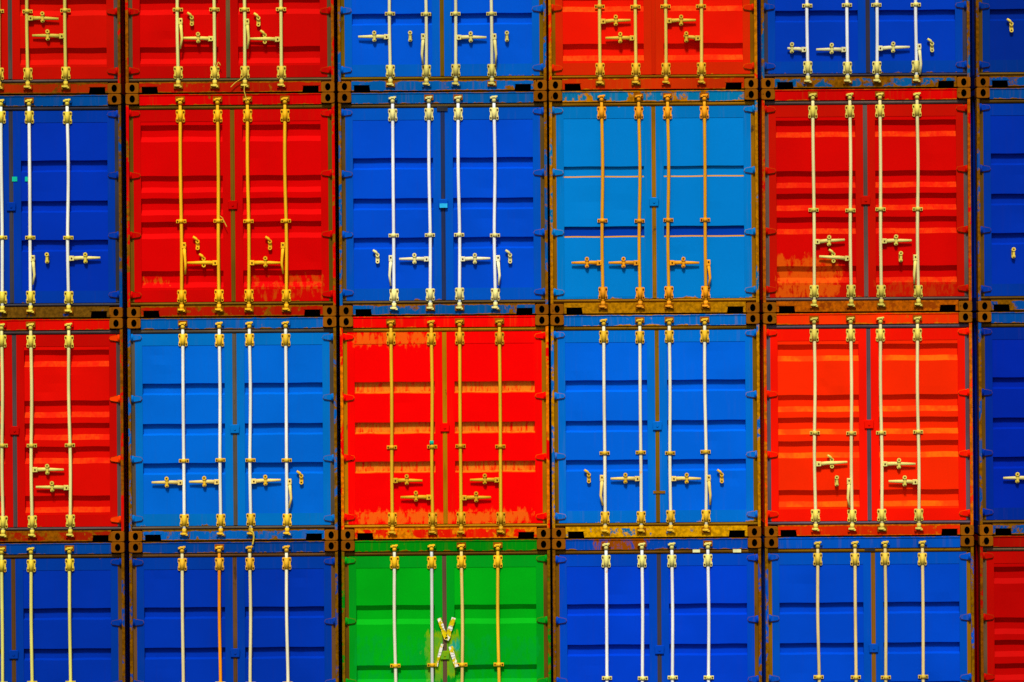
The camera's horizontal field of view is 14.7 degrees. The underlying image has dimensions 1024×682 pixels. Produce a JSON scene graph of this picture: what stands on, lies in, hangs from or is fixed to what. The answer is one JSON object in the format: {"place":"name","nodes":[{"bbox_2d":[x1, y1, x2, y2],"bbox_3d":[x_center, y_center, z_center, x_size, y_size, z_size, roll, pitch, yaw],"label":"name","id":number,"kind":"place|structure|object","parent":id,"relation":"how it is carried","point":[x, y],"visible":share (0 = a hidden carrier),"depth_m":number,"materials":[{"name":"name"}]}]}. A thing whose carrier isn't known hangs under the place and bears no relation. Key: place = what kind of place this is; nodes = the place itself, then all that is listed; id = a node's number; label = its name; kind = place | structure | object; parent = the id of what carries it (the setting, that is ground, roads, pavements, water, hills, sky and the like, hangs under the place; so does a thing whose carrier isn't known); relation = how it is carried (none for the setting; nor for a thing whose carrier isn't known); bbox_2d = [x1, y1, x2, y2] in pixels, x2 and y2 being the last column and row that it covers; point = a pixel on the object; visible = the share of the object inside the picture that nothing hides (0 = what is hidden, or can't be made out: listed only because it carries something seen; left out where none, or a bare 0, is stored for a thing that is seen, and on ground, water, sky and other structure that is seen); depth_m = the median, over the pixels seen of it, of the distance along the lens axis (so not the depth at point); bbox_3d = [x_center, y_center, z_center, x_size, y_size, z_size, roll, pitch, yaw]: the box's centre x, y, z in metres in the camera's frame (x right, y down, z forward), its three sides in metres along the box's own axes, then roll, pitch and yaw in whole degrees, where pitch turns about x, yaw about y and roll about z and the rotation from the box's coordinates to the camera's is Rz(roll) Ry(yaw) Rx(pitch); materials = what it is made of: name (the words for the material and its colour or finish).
{"place":"outdoors","nodes":[
{"label":"outdoors","id":0,"kind":"place"},
{"bbox_2d":[0,535,129,681],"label":"shipping container","id":1,"kind":"object","parent":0,"point":[64,611],"visible":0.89,"depth_m":46.06,"materials":[{"name":"metal"}]},
{"bbox_2d":[0,559,11,681],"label":"door","id":2,"kind":"structure","parent":1,"relation":"in","point":[6,575],"depth_m":46.05,"materials":[{"name":"paint"}]},
{"bbox_2d":[0,318,129,541],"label":"shipping container","id":3,"kind":"object","parent":1,"relation":"on","point":[64,460],"visible":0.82,"depth_m":46.06,"materials":[{"name":"metal"}]},
{"bbox_2d":[0,335,12,526],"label":"door","id":4,"kind":"structure","parent":3,"relation":"in","point":[8,408],"depth_m":46.05,"materials":[{"name":"paint"}]},
{"bbox_2d":[16,334,120,526],"bbox_3d":[-5.151,1.044,46.050,1.219,2.234,0.130,0,0,0],"label":"door","id":5,"kind":"structure","parent":3,"relation":"in","point":[94,399],"depth_m":46.05,"materials":[{"name":"paint"}]},
{"bbox_2d":[0,94,141,318],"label":"shipping container","id":6,"kind":"object","parent":3,"relation":"on","point":[63,216],"visible":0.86,"depth_m":46.06,"materials":[{"name":"metal"}]},
{"bbox_2d":[0,111,9,302],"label":"door","id":7,"kind":"structure","parent":6,"relation":"in","point":[5,125],"depth_m":46.05,"materials":[{"name":"paint"}]},
{"bbox_2d":[0,0,126,96],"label":"shipping container","id":8,"kind":"object","parent":6,"relation":"on","point":[62,47],"visible":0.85,"depth_m":46.05,"materials":[{"name":"metal"}]},
{"bbox_2d":[0,0,8,79],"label":"door","id":9,"kind":"structure","parent":8,"relation":"in","point":[3,3],"depth_m":46.05,"materials":[{"name":"paint"}]},
{"bbox_2d":[12,0,117,79],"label":"door","id":10,"kind":"structure","parent":8,"relation":"in","point":[89,23],"depth_m":46.05,"materials":[{"name":"paint"}]},
{"bbox_2d":[13,110,118,302],"bbox_3d":[-5.180,-1.562,46.050,1.239,2.235,0.130,0,0,0],"label":"door","id":11,"kind":"structure","parent":6,"relation":"in","point":[93,175],"depth_m":46.05,"materials":[{"name":"paint"}]},
{"bbox_2d":[15,558,121,681],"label":"door","id":12,"kind":"structure","parent":1,"relation":"in","point":[95,622],"depth_m":46.05,"materials":[{"name":"paint"}]},
{"bbox_2d":[129,533,342,681],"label":"shipping container","id":13,"kind":"object","parent":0,"point":[233,611],"visible":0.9,"depth_m":46.06,"materials":[{"name":"metal"}]},
{"bbox_2d":[132,557,232,681],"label":"door","id":14,"kind":"structure","parent":13,"relation":"in","point":[158,621],"depth_m":46.05,"materials":[{"name":"paint"}]},
{"bbox_2d":[127,317,340,541],"bbox_3d":[-3.248,1.024,49.022,2.430,2.600,6.077,0,0,0],"label":"shipping container","id":15,"kind":"object","parent":13,"relation":"on","point":[234,428],"visible":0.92,"depth_m":46.06,"materials":[{"name":"blue metal"}]},
{"bbox_2d":[131,333,233,525],"bbox_3d":[-3.843,1.032,46.050,1.189,2.237,0.130,0,0,0],"label":"door","id":16,"kind":"structure","parent":15,"relation":"in","point":[157,399],"depth_m":46.05,"materials":[{"name":"blue metal"}]},
{"bbox_2d":[125,92,340,317],"bbox_3d":[-3.268,-1.581,49.022,2.430,2.600,6.077,0,0,0],"label":"shipping container","id":17,"kind":"object","parent":15,"relation":"on","point":[258,173],"visible":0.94,"depth_m":46.06,"materials":[{"name":"red metal"}]},
{"bbox_2d":[129,110,231,301],"bbox_3d":[-3.865,-1.573,46.059,1.184,2.238,0.112,0,0,0],"label":"door","id":18,"kind":"structure","parent":17,"relation":"in","point":[156,234],"depth_m":46.05,"materials":[{"name":"red paint"}]},
{"bbox_2d":[125,0,338,97],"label":"shipping container","id":19,"kind":"object","parent":17,"relation":"on","point":[262,46],"visible":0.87,"depth_m":46.06,"materials":[{"name":"metal"}]},
{"bbox_2d":[128,0,225,78],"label":"door","id":20,"kind":"structure","parent":19,"relation":"in","point":[153,21],"depth_m":46.05,"materials":[{"name":"paint"}]},
{"bbox_2d":[230,0,330,77],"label":"door","id":21,"kind":"structure","parent":19,"relation":"in","point":[304,21],"depth_m":46.05,"materials":[{"name":"paint"}]},
{"bbox_2d":[234,109,332,301],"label":"door","id":22,"kind":"structure","parent":17,"relation":"in","point":[307,172],"depth_m":46.05,"materials":[{"name":"red paint"}]},
{"bbox_2d":[236,333,334,524],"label":"door","id":23,"kind":"structure","parent":15,"relation":"in","point":[308,354],"depth_m":46.05,"materials":[{"name":"blue metal"}]},
{"bbox_2d":[237,556,335,681],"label":"door","id":24,"kind":"structure","parent":13,"relation":"in","point":[310,620],"depth_m":46.05,"materials":[{"name":"paint"}]},
{"bbox_2d":[341,532,550,681],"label":"shipping container","id":25,"kind":"object","parent":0,"point":[450,610],"visible":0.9,"depth_m":46.06,"materials":[{"name":"metal"}]},
{"bbox_2d":[344,556,442,681],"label":"door","id":26,"kind":"structure","parent":25,"relation":"in","point":[370,620],"depth_m":46.05,"materials":[{"name":"paint"}]},
{"bbox_2d":[340,315,549,539],"bbox_3d":[-0.780,1.006,49.023,2.430,2.600,6.074,0,0,0],"label":"shipping container","id":27,"kind":"object","parent":25,"relation":"on","point":[444,426],"visible":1,"depth_m":46.06,"materials":[{"name":"red metal"}]},
{"bbox_2d":[343,332,443,524],"bbox_3d":[-1.388,1.015,46.050,1.164,2.234,0.130,0,0,0],"label":"door","id":28,"kind":"structure","parent":27,"relation":"in","point":[367,397],"depth_m":46.05,"materials":[{"name":"red metal"}]},
{"bbox_2d":[338,91,548,316],"bbox_3d":[-0.800,-1.599,49.022,2.430,2.600,6.077,0,0,0],"label":"shipping container","id":29,"kind":"object","parent":27,"relation":"on","point":[442,203],"visible":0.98,"depth_m":46.06,"materials":[{"name":"metal"}]},
{"bbox_2d":[341,108,441,300],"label":"door","id":30,"kind":"structure","parent":29,"relation":"in","point":[367,174],"depth_m":46.05,"materials":[{"name":"paint"}]},
{"bbox_2d":[337,0,546,92],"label":"shipping container","id":31,"kind":"object","parent":29,"relation":"on","point":[385,46],"visible":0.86,"depth_m":46.05,"materials":[{"name":"metal"}]},
{"bbox_2d":[340,0,439,76],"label":"door","id":32,"kind":"structure","parent":31,"relation":"in","point":[364,57],"depth_m":46.05,"materials":[{"name":"paint"}]},
{"bbox_2d":[444,0,543,75],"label":"door","id":33,"kind":"structure","parent":31,"relation":"in","point":[515,22],"depth_m":46.05,"materials":[{"name":"paint"}]},
{"bbox_2d":[445,107,544,299],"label":"door","id":34,"kind":"structure","parent":29,"relation":"in","point":[518,201],"depth_m":46.05,"materials":[{"name":"paint"}]},
{"bbox_2d":[446,331,546,523],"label":"door","id":35,"kind":"structure","parent":27,"relation":"in","point":[521,351],"depth_m":46.05,"materials":[{"name":"red metal"}]},
{"bbox_2d":[446,555,547,681],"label":"door","id":36,"kind":"structure","parent":25,"relation":"in","point":[522,620],"depth_m":46.05,"materials":[{"name":"paint"}]},
{"bbox_2d":[549,527,761,681],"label":"shipping container","id":37,"kind":"object","parent":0,"point":[655,609],"visible":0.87,"depth_m":46.06,"materials":[{"name":"metal"}]},
{"bbox_2d":[555,554,657,681],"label":"door","id":38,"kind":"structure","parent":37,"relation":"in","point":[581,620],"depth_m":46.05,"materials":[{"name":"paint"}]},
{"bbox_2d":[547,313,760,538],"bbox_3d":[1.671,0.988,49.022,2.430,2.600,6.077,0,0,0],"label":"shipping container","id":39,"kind":"object","parent":37,"relation":"on","point":[654,425],"visible":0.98,"depth_m":46.06,"materials":[{"name":"blue metal"}]},
{"bbox_2d":[554,330,655,522],"bbox_3d":[1.074,0.997,46.050,1.184,2.234,0.130,0,0,0],"label":"door","id":40,"kind":"structure","parent":39,"relation":"in","point":[579,395],"depth_m":46.05,"materials":[{"name":"blue paint"}]},
{"bbox_2d":[547,89,758,316],"bbox_3d":[1.652,-1.617,49.022,2.430,2.600,6.077,0,0,0],"label":"shipping container","id":41,"kind":"object","parent":39,"relation":"on","point":[652,202],"visible":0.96,"depth_m":46.06,"materials":[{"name":"metal"}]},
{"bbox_2d":[552,106,652,298],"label":"door","id":42,"kind":"structure","parent":41,"relation":"in","point":[577,172],"depth_m":46.05,"materials":[{"name":"paint"}]},
{"bbox_2d":[546,0,757,103],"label":"shipping container","id":43,"kind":"object","parent":41,"relation":"on","point":[621,45],"visible":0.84,"depth_m":46.05,"materials":[{"name":"metal"}]},
{"bbox_2d":[551,0,651,75],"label":"door","id":44,"kind":"structure","parent":43,"relation":"in","point":[576,21],"depth_m":46.05,"materials":[{"name":"paint"}]},
{"bbox_2d":[655,0,753,74],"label":"door","id":45,"kind":"structure","parent":43,"relation":"in","point":[726,23],"depth_m":46.05,"materials":[{"name":"paint"}]},
{"bbox_2d":[655,105,755,297],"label":"door","id":46,"kind":"structure","parent":41,"relation":"in","point":[730,232],"depth_m":46.05,"materials":[{"name":"paint"}]},
{"bbox_2d":[659,329,757,521],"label":"door","id":47,"kind":"structure","parent":39,"relation":"in","point":[730,394],"depth_m":46.05,"materials":[{"name":"blue paint"}]},
{"bbox_2d":[661,553,758,681],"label":"door","id":48,"kind":"structure","parent":37,"relation":"in","point":[732,618],"depth_m":46.05,"materials":[{"name":"paint"}]},
{"bbox_2d":[760,526,974,681],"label":"shipping container","id":49,"kind":"object","parent":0,"point":[867,608],"visible":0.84,"depth_m":46.06,"materials":[{"name":"blue metal"}]},
{"bbox_2d":[768,552,871,681],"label":"door","id":50,"kind":"structure","parent":49,"relation":"in","point":[793,617],"depth_m":46.05,"materials":[{"name":"blue metal"}]},
{"bbox_2d":[759,312,973,536],"bbox_3d":[4.143,0.969,49.022,2.430,2.600,6.077,0,0,0],"label":"shipping container","id":51,"kind":"object","parent":49,"relation":"on","point":[866,423],"visible":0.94,"depth_m":46.06,"materials":[{"name":"metal"}]},
{"bbox_2d":[766,329,867,520],"bbox_3d":[3.541,0.976,46.050,1.174,2.239,0.130,0,0,0],"label":"door","id":52,"kind":"structure","parent":51,"relation":"in","point":[790,393],"depth_m":46.05,"materials":[{"name":"paint"}]},
{"bbox_2d":[745,88,971,314],"bbox_3d":[4.124,-1.636,49.022,2.430,2.600,6.077,0,0,0],"label":"shipping container","id":53,"kind":"object","parent":51,"relation":"on","point":[864,200],"visible":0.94,"depth_m":46.06,"materials":[{"name":"metal"}]},
{"bbox_2d":[765,105,863,297],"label":"door","id":54,"kind":"structure","parent":53,"relation":"in","point":[790,230],"depth_m":46.05,"materials":[{"name":"paint"}]},
{"bbox_2d":[757,0,969,93],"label":"shipping container","id":55,"kind":"object","parent":53,"relation":"on","point":[860,44],"visible":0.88,"depth_m":46.05,"materials":[{"name":"metal"}]},
{"bbox_2d":[764,0,865,73],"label":"door","id":56,"kind":"structure","parent":55,"relation":"in","point":[786,18],"depth_m":46.05,"materials":[{"name":"paint"}]},
{"bbox_2d":[870,0,966,72],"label":"door","id":57,"kind":"structure","parent":55,"relation":"in","point":[939,22],"depth_m":46.05,"materials":[{"name":"paint"}]},
{"bbox_2d":[867,104,968,296],"bbox_3d":[4.726,-1.635,46.050,1.174,2.234,0.130,0,0,0],"label":"door","id":58,"kind":"structure","parent":53,"relation":"in","point":[942,229],"depth_m":46.05,"materials":[{"name":"paint"}]},
{"bbox_2d":[870,328,969,520],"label":"door","id":59,"kind":"structure","parent":51,"relation":"in","point":[942,391],"depth_m":46.05,"materials":[{"name":"paint"}]},
{"bbox_2d":[875,552,971,681],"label":"door","id":60,"kind":"structure","parent":49,"relation":"in","point":[945,573],"depth_m":46.05,"materials":[{"name":"blue metal"}]},
{"bbox_2d":[956,528,1023,681],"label":"shipping container","id":61,"kind":"object","parent":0,"point":[999,605],"visible":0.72,"depth_m":46.06,"materials":[{"name":"red metal"}]},
{"bbox_2d":[972,312,1023,534],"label":"shipping container","id":62,"kind":"object","parent":61,"relation":"on","point":[998,405],"visible":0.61,"depth_m":46.06,"materials":[{"name":"blue metal"}]},
{"bbox_2d":[953,87,1023,312],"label":"shipping container","id":63,"kind":"object","parent":62,"relation":"on","point":[997,185],"visible":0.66,"depth_m":46.06,"materials":[{"name":"blue metal"}]},
{"bbox_2d":[969,0,1023,90],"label":"shipping container","id":64,"kind":"object","parent":63,"relation":"on","point":[996,43],"visible":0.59,"depth_m":46.06,"materials":[{"name":"blue metal"}]},
{"bbox_2d":[979,0,1023,71],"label":"door","id":65,"kind":"structure","parent":64,"relation":"in","point":[1002,20],"depth_m":46.05,"materials":[{"name":"blue paint"}]},
{"bbox_2d":[980,103,1023,295],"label":"door","id":66,"kind":"structure","parent":63,"relation":"in","point":[1003,124],"depth_m":46.05,"materials":[{"name":"blue paint"}]},
{"bbox_2d":[981,328,1023,519],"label":"door","id":67,"kind":"structure","parent":62,"relation":"in","point":[1003,392],"depth_m":46.05,"materials":[{"name":"blue paint"}]},
{"bbox_2d":[983,551,1023,681],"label":"door","id":68,"kind":"structure","parent":61,"relation":"in","point":[1004,617],"depth_m":46.05,"materials":[{"name":"red paint"}]}
]}

